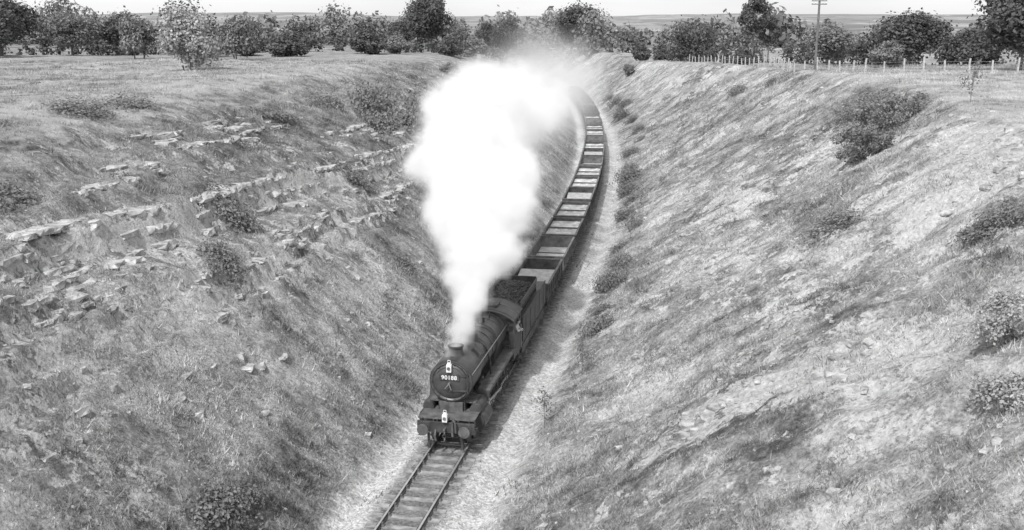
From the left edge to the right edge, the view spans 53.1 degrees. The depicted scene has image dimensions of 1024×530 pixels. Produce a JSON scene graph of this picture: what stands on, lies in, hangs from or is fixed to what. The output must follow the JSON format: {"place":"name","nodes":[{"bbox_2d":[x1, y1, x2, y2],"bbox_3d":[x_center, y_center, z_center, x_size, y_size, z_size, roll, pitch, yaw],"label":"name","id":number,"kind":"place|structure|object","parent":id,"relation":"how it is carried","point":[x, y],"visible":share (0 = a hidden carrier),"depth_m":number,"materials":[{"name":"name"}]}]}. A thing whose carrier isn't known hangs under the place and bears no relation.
{"place":"outdoors","nodes":[
{"label":"outdoors","id":0,"kind":"place"},
{"bbox_2d":[9,0,1004,15],"label":"sky","id":1,"kind":"structure","parent":0,"point":[386,7],"materials":[{"name":"white"}]},
{"bbox_2d":[0,12,1023,529],"bbox_3d":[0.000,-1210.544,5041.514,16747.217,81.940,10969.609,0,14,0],"label":"ground","id":2,"kind":"structure","parent":0,"point":[650,86],"depth_m":44.80,"materials":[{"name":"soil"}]},
{"bbox_2d":[0,5,25,47],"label":"oak tree","id":3,"kind":"object","parent":2,"relation":"on","point":[9,28],"visible":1,"depth_m":155.36,"materials":[{"name":"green plant"}]},
{"bbox_2d":[0,0,43,55],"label":"oak tree","id":4,"kind":"object","parent":2,"relation":"on","point":[23,11],"visible":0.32,"depth_m":167.64,"materials":[{"name":"grey plant"}]},
{"bbox_2d":[0,175,45,214],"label":"shrub","id":5,"kind":"object","parent":2,"relation":"on","point":[10,198],"visible":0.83,"depth_m":41.45,"materials":[{"name":"grey plant"}]},
{"bbox_2d":[36,8,107,55],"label":"elm tree","id":6,"kind":"object","parent":2,"relation":"on","point":[80,30],"visible":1,"depth_m":170.47,"materials":[{"name":"grey plant"}]},
{"bbox_2d":[38,93,119,121],"bbox_3d":[-24.987,-9.158,59.304,4.566,1.216,5.299,15,18,16],"label":"shrub","id":7,"kind":"object","parent":2,"relation":"on","point":[73,106],"visible":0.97,"depth_m":58.89,"materials":[{"name":"grey plant"}]},
{"bbox_2d":[96,12,149,55],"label":"elm tree","id":8,"kind":"object","parent":2,"relation":"on","point":[112,34],"visible":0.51,"depth_m":175.05,"materials":[{"name":"grey plant"}]},
{"bbox_2d":[84,89,162,110],"bbox_3d":[-23.797,-10.083,63.381,4.769,1.215,4.110,5,19,-2],"label":"shrub","id":9,"kind":"object","parent":2,"relation":"on","point":[134,103],"visible":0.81,"depth_m":63.03,"materials":[{"name":"grey plant"}]},
{"bbox_2d":[115,14,158,58],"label":"elder tree","id":10,"kind":"object","parent":2,"relation":"on","point":[136,34],"visible":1,"depth_m":162.59,"materials":[{"name":"grey plant"}]},
{"bbox_2d":[146,1,224,69],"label":"hawthorn tree","id":11,"kind":"object","parent":2,"relation":"on","point":[182,31],"visible":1,"depth_m":108.01,"materials":[{"name":"grey plant"}]},
{"bbox_2d":[0,118,445,461],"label":"limestone outcrop","id":12,"kind":"object","parent":2,"relation":"on","point":[77,295],"visible":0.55,"depth_m":44.61,"materials":[{"name":"stone"}]},
{"bbox_2d":[193,232,255,278],"bbox_3d":[-12.777,-0.450,45.179,2.740,0.972,3.180,46,27,25],"label":"shrub","id":13,"kind":"object","parent":2,"relation":"on","point":[229,258],"visible":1,"depth_m":45.06,"materials":[{"name":"grey plant"}]},
{"bbox_2d":[201,173,266,236],"bbox_3d":[-13.704,-2.784,50.571,3.653,1.215,4.239,31,22,-31],"label":"shrub","id":14,"kind":"object","parent":2,"relation":"on","point":[235,213],"visible":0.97,"depth_m":50.38,"materials":[{"name":"grey plant"}]},
{"bbox_2d":[213,14,257,58],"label":"elder tree","id":15,"kind":"object","parent":2,"relation":"on","point":[235,37],"visible":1,"depth_m":154.59,"materials":[{"name":"grey plant"}]},
{"bbox_2d":[190,471,281,529],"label":"shrub","id":16,"kind":"object","parent":2,"relation":"on","point":[222,505],"visible":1,"depth_m":33.16,"materials":[{"name":"grey plant"}]},
{"bbox_2d":[238,102,307,123],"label":"shrub","id":17,"kind":"object","parent":2,"relation":"on","point":[277,114],"visible":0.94,"depth_m":72.99,"materials":[{"name":"grey plant"}]},
{"bbox_2d":[266,30,308,56],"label":"bush","id":18,"kind":"object","parent":2,"relation":"on","point":[287,44],"visible":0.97,"depth_m":169.40,"materials":[{"name":"grey plant"}]},
{"bbox_2d":[304,88,352,109],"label":"shrub","id":19,"kind":"object","parent":2,"relation":"on","point":[331,99],"visible":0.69,"depth_m":86.68,"materials":[{"name":"grey plant"}]},
{"bbox_2d":[321,148,379,195],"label":"shrub","id":20,"kind":"object","parent":2,"relation":"on","point":[356,179],"visible":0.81,"depth_m":65.89,"materials":[{"name":"grey plant"}]},
{"bbox_2d":[346,28,389,54],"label":"bush","id":21,"kind":"object","parent":2,"relation":"on","point":[367,41],"visible":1,"depth_m":181.69,"materials":[{"name":"grey plant"}]},
{"bbox_2d":[344,75,404,118],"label":"shrub","id":22,"kind":"object","parent":2,"relation":"on","point":[364,101],"visible":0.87,"depth_m":91.16,"materials":[{"name":"grey plant"}]},
{"bbox_2d":[358,104,408,136],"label":"shrub","id":23,"kind":"object","parent":2,"relation":"on","point":[382,123],"visible":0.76,"depth_m":84.40,"materials":[{"name":"grey plant"}]},
{"bbox_2d":[376,290,399,327],"bbox_3d":[-6.260,2.413,52.087,1.115,2.511,1.171,4,14,15],"label":"sapling","id":24,"kind":"object","parent":2,"relation":"on","point":[387,305],"visible":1,"depth_m":51.87,"materials":[{"name":"grey plant"}]},
{"bbox_2d":[384,18,414,40],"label":"elm tree","id":25,"kind":"object","parent":2,"relation":"on","point":[403,30],"visible":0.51,"depth_m":228.44,"materials":[{"name":"grey plant"}]},
{"bbox_2d":[386,34,414,53],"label":"bush","id":26,"kind":"object","parent":2,"relation":"on","point":[398,44],"visible":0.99,"depth_m":186.04,"materials":[{"name":"grey plant"}]},
{"bbox_2d":[388,246,420,278],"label":"shrub","id":27,"kind":"object","parent":2,"relation":"on","point":[405,263],"visible":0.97,"depth_m":59.56,"materials":[{"name":"grey plant"}]},
{"bbox_2d":[391,100,441,139],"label":"shrub","id":28,"kind":"object","parent":2,"relation":"on","point":[421,128],"visible":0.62,"depth_m":88.76,"materials":[{"name":"grey plant"}]},
{"bbox_2d":[399,0,455,51],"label":"elm tree","id":29,"kind":"object","parent":2,"relation":"on","point":[426,19],"visible":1,"depth_m":211.35,"materials":[{"name":"grey plant"}]},
{"bbox_2d":[401,79,462,125],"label":"shrub","id":30,"kind":"object","parent":2,"relation":"on","point":[440,106],"visible":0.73,"depth_m":96.74,"materials":[{"name":"plant"}]},
{"bbox_2d":[437,62,460,76],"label":"bush","id":31,"kind":"object","parent":2,"relation":"on","point":[450,69],"visible":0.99,"depth_m":147.18,"materials":[{"name":"grey plant"}]},
{"bbox_2d":[435,35,464,56],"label":"bush","id":32,"kind":"object","parent":2,"relation":"on","point":[448,46],"visible":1,"depth_m":189.85,"materials":[{"name":"grey plant"}]},
{"bbox_2d":[462,37,489,58],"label":"bush","id":33,"kind":"object","parent":2,"relation":"on","point":[473,46],"visible":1,"depth_m":199.60,"materials":[{"name":"grey plant"}]},
{"bbox_2d":[10,0,948,74],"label":"hedgerow","id":34,"kind":"object","parent":2,"relation":"on","point":[376,26],"visible":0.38,"depth_m":295.59,"materials":[{"name":"grey plant"}]},
{"bbox_2d":[474,21,494,54],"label":"elm tree","id":35,"kind":"object","parent":2,"relation":"on","point":[484,32],"visible":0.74,"depth_m":242.84,"materials":[{"name":"grey plant"}]},
{"bbox_2d":[365,75,604,529],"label":"railway track","id":36,"kind":"structure","parent":2,"relation":"on","point":[430,510],"depth_m":41.41,"materials":[{"name":"metal"}]},
{"bbox_2d":[417,297,522,450],"bbox_3d":[-1.783,4.625,46.757,2.960,4.080,10.900,3,14,11],"label":"steam locomotive","id":37,"kind":"object","parent":36,"relation":"on","point":[474,352],"visible":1,"depth_m":43.69,"materials":[{"name":"metal"}]},
{"bbox_2d":[480,275,545,360],"bbox_3d":[0.083,2.582,56.420,2.520,3.507,8.100,2,14,10],"label":"coal tender","id":38,"kind":"object","parent":36,"relation":"on","point":[527,293],"visible":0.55,"depth_m":55.24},
{"bbox_2d":[512,257,562,311],"bbox_3d":[1.507,1.365,64.274,2.580,2.180,7.500,2,14,10],"label":"open goods wagon","id":39,"kind":"object","parent":36,"relation":"on","point":[549,270],"visible":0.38,"depth_m":64.51,"materials":[{"name":"paint"}]},
{"bbox_2d":[526,235,574,281],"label":"open goods wagon","id":40,"kind":"object","parent":36,"relation":"on","point":[555,247],"visible":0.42,"depth_m":72.89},
{"bbox_2d":[541,217,583,257],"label":"open goods wagon","id":41,"kind":"object","parent":36,"relation":"on","point":[562,226],"visible":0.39,"depth_m":78.27,"materials":[{"name":"paint"}]},
{"bbox_2d":[553,201,590,235],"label":"open goods wagon","id":42,"kind":"object","parent":36,"relation":"on","point":[571,209],"visible":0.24,"depth_m":85.32,"materials":[{"name":"paint"}]},
{"bbox_2d":[562,187,595,216],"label":"open goods wagon","id":43,"kind":"object","parent":36,"relation":"on","point":[582,194],"visible":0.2,"depth_m":92.25,"materials":[{"name":"paint"}]},
{"bbox_2d":[569,176,598,201],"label":"open goods wagon","id":44,"kind":"object","parent":36,"relation":"on","point":[584,181],"visible":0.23,"depth_m":100.42,"materials":[{"name":"paint"}]},
{"bbox_2d":[574,166,601,182],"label":"open goods wagon","id":45,"kind":"object","parent":36,"relation":"on","point":[588,170],"visible":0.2,"depth_m":106.76,"materials":[{"name":"paint"}]},
{"bbox_2d":[578,156,603,169],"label":"open goods wagon","id":46,"kind":"object","parent":36,"relation":"on","point":[591,160],"visible":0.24,"depth_m":116.62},
{"bbox_2d":[583,108,599,117],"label":"open goods wagon","id":47,"kind":"object","parent":36,"relation":"on","point":[588,111],"visible":0.52,"depth_m":168.25,"materials":[{"name":"paint"}]},
{"bbox_2d":[581,148,603,162],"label":"open goods wagon","id":48,"kind":"object","parent":36,"relation":"on","point":[592,151],"visible":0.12,"depth_m":120.86,"materials":[{"name":"paint"}]},
{"bbox_2d":[583,142,604,151],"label":"open goods wagon","id":49,"kind":"object","parent":36,"relation":"on","point":[594,145],"visible":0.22,"depth_m":129.24,"materials":[{"name":"paint"}]},
{"bbox_2d":[585,118,602,123],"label":"open goods wagon","id":50,"kind":"object","parent":36,"relation":"on","point":[593,120],"visible":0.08,"depth_m":159.27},
{"bbox_2d":[585,129,603,134],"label":"open goods wagon","id":51,"kind":"object","parent":36,"relation":"on","point":[594,131],"visible":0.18,"depth_m":143.82,"materials":[{"name":"paint"}]},
{"bbox_2d":[585,135,604,143],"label":"open goods wagon","id":52,"kind":"object","parent":36,"relation":"on","point":[594,138],"visible":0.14,"depth_m":137.96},
{"bbox_2d":[492,64,511,76],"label":"bush","id":53,"kind":"object","parent":2,"relation":"on","point":[501,70],"visible":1,"depth_m":176.36,"materials":[{"name":"white plant"}]},
{"bbox_2d":[10,2,1006,47],"bbox_3d":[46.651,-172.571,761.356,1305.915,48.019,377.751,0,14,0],"label":"woodland belt","id":54,"kind":"object","parent":2,"relation":"on","point":[647,37],"visible":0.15,"depth_m":591.61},
{"bbox_2d":[488,16,528,56],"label":"elm tree","id":55,"kind":"object","parent":2,"relation":"on","point":[506,34],"visible":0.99,"depth_m":225.16,"materials":[{"name":"grey plant"}]},
{"bbox_2d":[0,86,1023,529],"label":"scattered rocks","id":56,"kind":"object","parent":2,"relation":"on","point":[712,408],"visible":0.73,"depth_m":35.48,"materials":[{"name":"stone"}]},
{"bbox_2d":[2,0,1023,65],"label":"hedgerow","id":57,"kind":"object","parent":2,"relation":"on","point":[697,38],"visible":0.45,"depth_m":190.10,"materials":[{"name":"grey plant"}]},
{"bbox_2d":[511,55,525,68],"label":"bush","id":58,"kind":"object","parent":2,"relation":"on","point":[517,62],"visible":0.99,"depth_m":210.22,"materials":[{"name":"plant"}]},
{"bbox_2d":[512,41,547,67],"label":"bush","id":59,"kind":"object","parent":2,"relation":"on","point":[528,53],"visible":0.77,"depth_m":238.75,"materials":[{"name":"white plant"}]},
{"bbox_2d":[523,59,536,75],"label":"bush","id":60,"kind":"object","parent":2,"relation":"on","point":[529,68],"visible":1,"depth_m":196.02,"materials":[{"name":"plant"}]},
{"bbox_2d":[531,386,559,428],"bbox_3d":[1.461,6.354,44.272,1.115,2.511,1.171,12,18,40],"label":"sapling","id":61,"kind":"object","parent":2,"relation":"on","point":[544,401],"visible":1,"depth_m":44.12,"materials":[{"name":"grey plant"}]},
{"bbox_2d":[552,0,603,57],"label":"oak tree","id":62,"kind":"object","parent":2,"relation":"on","point":[565,26],"visible":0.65,"depth_m":304.32,"materials":[{"name":"grey plant"}]},
{"bbox_2d":[573,337,595,369],"bbox_3d":[3.470,4.597,49.455,1.171,2.511,1.115,-2,14,-7],"label":"sapling","id":63,"kind":"object","parent":2,"relation":"on","point":[580,349],"visible":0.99,"depth_m":49.35,"materials":[{"name":"grey plant"}]},
{"bbox_2d":[575,306,615,339],"bbox_3d":[4.614,3.173,55.231,2.137,1.592,2.480,-30,13,-25],"label":"shrub","id":64,"kind":"object","parent":2,"relation":"on","point":[596,326],"visible":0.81,"depth_m":55.02,"materials":[{"name":"grey plant"}]},
{"bbox_2d":[586,299,611,315],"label":"shrub","id":65,"kind":"object","parent":2,"relation":"on","point":[599,307],"visible":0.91,"depth_m":60.10,"materials":[{"name":"grey plant"}]},
{"bbox_2d":[589,266,631,293],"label":"shrub","id":66,"kind":"object","parent":2,"relation":"on","point":[607,281],"visible":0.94,"depth_m":65.99,"materials":[{"name":"grey plant"}]},
{"bbox_2d":[604,93,623,107],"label":"shrub","id":67,"kind":"object","parent":2,"relation":"on","point":[614,101],"visible":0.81,"depth_m":193.50,"materials":[{"name":"grey plant"}]},
{"bbox_2d":[606,240,629,255],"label":"shrub","id":68,"kind":"object","parent":2,"relation":"on","point":[618,248],"visible":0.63,"depth_m":76.60,"materials":[{"name":"grey plant"}]},
{"bbox_2d":[604,251,634,270],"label":"shrub","id":69,"kind":"object","parent":2,"relation":"on","point":[616,259],"visible":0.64,"depth_m":70.71,"materials":[{"name":"grey plant"}]},
{"bbox_2d":[611,104,630,120],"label":"shrub","id":70,"kind":"object","parent":2,"relation":"on","point":[618,114],"visible":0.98,"depth_m":170.28,"materials":[{"name":"grey plant"}]},
{"bbox_2d":[611,201,635,222],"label":"shrub","id":71,"kind":"object","parent":2,"relation":"on","point":[620,215],"visible":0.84,"depth_m":89.18,"materials":[{"name":"grey plant"}]},
{"bbox_2d":[615,253,635,286],"bbox_3d":[6.947,0.633,62.852,1.239,2.790,1.301,6,15,23],"label":"sapling","id":72,"kind":"object","parent":2,"relation":"on","point":[627,270],"visible":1,"depth_m":62.77,"materials":[{"name":"grey plant"}]},
{"bbox_2d":[612,161,642,185],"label":"shrub","id":73,"kind":"object","parent":2,"relation":"on","point":[623,175],"visible":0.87,"depth_m":108.33,"materials":[{"name":"grey plant"}]},
{"bbox_2d":[616,176,639,197],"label":"shrub","id":74,"kind":"object","parent":2,"relation":"on","point":[624,191],"visible":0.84,"depth_m":101.69,"materials":[{"name":"grey plant"}]},
{"bbox_2d":[623,64,634,75],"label":"bush","id":75,"kind":"object","parent":2,"relation":"on","point":[628,68],"visible":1,"depth_m":215.53,"materials":[{"name":"grey plant"}]},
{"bbox_2d":[620,145,640,157],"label":"shrub","id":76,"kind":"object","parent":2,"relation":"on","point":[628,152],"visible":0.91,"depth_m":128.20,"materials":[{"name":"grey plant"}]},
{"bbox_2d":[619,191,642,206],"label":"shrub","id":77,"kind":"object","parent":2,"relation":"on","point":[631,197],"visible":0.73,"depth_m":95.92,"materials":[{"name":"grey plant"}]},
{"bbox_2d":[622,207,639,238],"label":"sapling","id":78,"kind":"object","parent":2,"relation":"on","point":[632,219],"visible":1,"depth_m":77.35,"materials":[{"name":"grey plant"}]},
{"bbox_2d":[632,178,648,207],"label":"sapling","id":79,"kind":"object","parent":2,"relation":"on","point":[644,189],"visible":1,"depth_m":88.93,"materials":[{"name":"grey plant"}]},
{"bbox_2d":[631,42,652,60],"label":"bush","id":80,"kind":"object","parent":2,"relation":"on","point":[641,52],"visible":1,"depth_m":233.91,"materials":[{"name":"grey plant"}]},
{"bbox_2d":[651,42,672,59],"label":"bush","id":81,"kind":"object","parent":2,"relation":"on","point":[659,52],"visible":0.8,"depth_m":244.06,"materials":[{"name":"grey plant"}]},
{"bbox_2d":[675,54,790,71],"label":"post and wire fence","id":82,"kind":"object","parent":2,"relation":"on","point":[775,63],"visible":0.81,"depth_m":154.31,"materials":[{"name":"wood"}]},
{"bbox_2d":[726,82,749,97],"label":"shrub","id":83,"kind":"object","parent":2,"relation":"on","point":[737,90],"visible":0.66,"depth_m":126.27,"materials":[{"name":"grey plant"}]},
{"bbox_2d":[728,47,759,64],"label":"bush","id":84,"kind":"object","parent":2,"relation":"on","point":[743,53],"visible":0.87,"depth_m":175.63,"materials":[{"name":"grey plant"}]},
{"bbox_2d":[737,0,772,53],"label":"ash tree","id":85,"kind":"object","parent":2,"relation":"on","point":[748,15],"visible":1,"depth_m":193.65,"materials":[{"name":"grey plant"}]},
{"bbox_2d":[757,16,783,62],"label":"ash tree","id":86,"kind":"object","parent":2,"relation":"on","point":[774,28],"visible":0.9,"depth_m":198.56,"materials":[{"name":"black plant"}]},
{"bbox_2d":[812,0,826,69],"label":"telegraph pole","id":87,"kind":"object","parent":2,"relation":"on","point":[816,42],"visible":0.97,"depth_m":117.86,"materials":[{"name":"wood"}]},
{"bbox_2d":[799,20,859,64],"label":"elm tree","id":88,"kind":"object","parent":2,"relation":"on","point":[829,38],"visible":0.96,"depth_m":166.25,"materials":[{"name":"grey plant"}]},
{"bbox_2d":[792,204,871,242],"bbox_3d":[15.012,-2.121,47.884,4.239,0.972,3.653,-22,4,11],"label":"shrub","id":89,"kind":"object","parent":2,"relation":"on","point":[837,220],"visible":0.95,"depth_m":47.35,"materials":[{"name":"grey plant"}]},
{"bbox_2d":[835,36,865,61],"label":"elm tree","id":90,"kind":"object","parent":2,"relation":"on","point":[853,52],"visible":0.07,"depth_m":183.30,"materials":[{"name":"grey plant"}]},
{"bbox_2d":[826,100,899,146],"bbox_3d":[22.331,-8.673,65.058,4.617,3.097,4.089,-21,0,-42],"label":"shrub","id":91,"kind":"object","parent":2,"relation":"on","point":[865,114],"visible":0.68,"depth_m":64.59,"materials":[{"name":"grey plant"}]},
{"bbox_2d":[832,94,898,122],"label":"shrub","id":92,"kind":"object","parent":2,"relation":"on","point":[855,106],"visible":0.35,"depth_m":74.62,"materials":[{"name":"grey plant"}]},
{"bbox_2d":[834,119,899,161],"bbox_3d":[21.039,-7.171,60.945,3.958,2.409,3.505,-26,-1,23],"label":"shrub","id":93,"kind":"object","parent":2,"relation":"on","point":[881,137],"visible":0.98,"depth_m":60.41,"materials":[{"name":"grey plant"}]},
{"bbox_2d":[843,86,896,112],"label":"shrub","id":94,"kind":"object","parent":2,"relation":"on","point":[873,94],"visible":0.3,"depth_m":77.27,"materials":[{"name":"grey plant"}]},
{"bbox_2d":[867,40,905,67],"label":"bush","id":95,"kind":"object","parent":2,"relation":"on","point":[888,51],"visible":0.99,"depth_m":134.54,"materials":[{"name":"grey plant"}]},
{"bbox_2d":[874,90,929,126],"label":"shrub","id":96,"kind":"object","parent":2,"relation":"on","point":[894,97],"visible":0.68,"depth_m":65.98,"materials":[{"name":"grey plant"}]},
{"bbox_2d":[890,103,915,142],"bbox_3d":[22.075,-7.766,57.769,1.301,2.790,1.239,0,14,0],"label":"sapling","id":97,"kind":"object","parent":2,"relation":"on","point":[901,116],"visible":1,"depth_m":57.65,"materials":[{"name":"grey plant"}]},
{"bbox_2d":[793,57,1020,72],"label":"post and wire fence","id":98,"kind":"object","parent":2,"relation":"on","point":[944,70],"visible":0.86,"depth_m":105.70,"materials":[{"name":"wood"}]},
{"bbox_2d":[870,7,958,64],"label":"oak tree","id":99,"kind":"object","parent":2,"relation":"on","point":[912,34],"visible":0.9,"depth_m":143.77,"materials":[{"name":"grey plant"}]},
{"bbox_2d":[941,26,983,56],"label":"elm tree","id":100,"kind":"object","parent":2,"relation":"on","point":[959,40],"visible":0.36,"depth_m":155.61,"materials":[{"name":"grey plant"}]},
{"bbox_2d":[957,57,986,101],"bbox_3d":[27.457,-10.749,61.276,1.487,3.348,1.561,-13,19,-43],"label":"sapling","id":101,"kind":"object","parent":2,"relation":"on","point":[975,74],"visible":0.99,"depth_m":61.06,"materials":[{"name":"grey plant"}]},
{"bbox_2d":[954,33,1003,65],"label":"bush","id":102,"kind":"object","parent":2,"relation":"on","point":[972,49],"visible":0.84,"depth_m":143.88,"materials":[{"name":"grey plant"}]},
{"bbox_2d":[947,205,1023,246],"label":"shrub","id":103,"kind":"object","parent":2,"relation":"on","point":[983,227],"visible":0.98,"depth_m":35.59,"materials":[{"name":"grey plant"}]},
{"bbox_2d":[963,368,1023,415],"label":"shrub","id":104,"kind":"object","parent":2,"relation":"on","point":[991,386],"visible":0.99,"depth_m":24.66,"materials":[{"name":"grey plant"}]},
{"bbox_2d":[965,0,1023,70],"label":"oak tree","id":105,"kind":"object","parent":2,"relation":"on","point":[1006,24],"visible":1,"depth_m":114.38,"materials":[{"name":"grey plant"}]},
{"bbox_2d":[970,301,1023,348],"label":"shrub","id":106,"kind":"object","parent":2,"relation":"on","point":[993,323],"visible":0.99,"depth_m":27.55,"materials":[{"name":"grey plant"}]},
{"bbox_2d":[971,288,1023,322],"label":"shrub","id":107,"kind":"object","parent":2,"relation":"on","point":[1001,300],"visible":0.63,"depth_m":29.59,"materials":[{"name":"grey plant"}]},
{"bbox_2d":[972,195,1023,230],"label":"shrub","id":108,"kind":"object","parent":2,"relation":"on","point":[1002,206],"visible":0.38,"depth_m":37.53,"materials":[{"name":"grey plant"}]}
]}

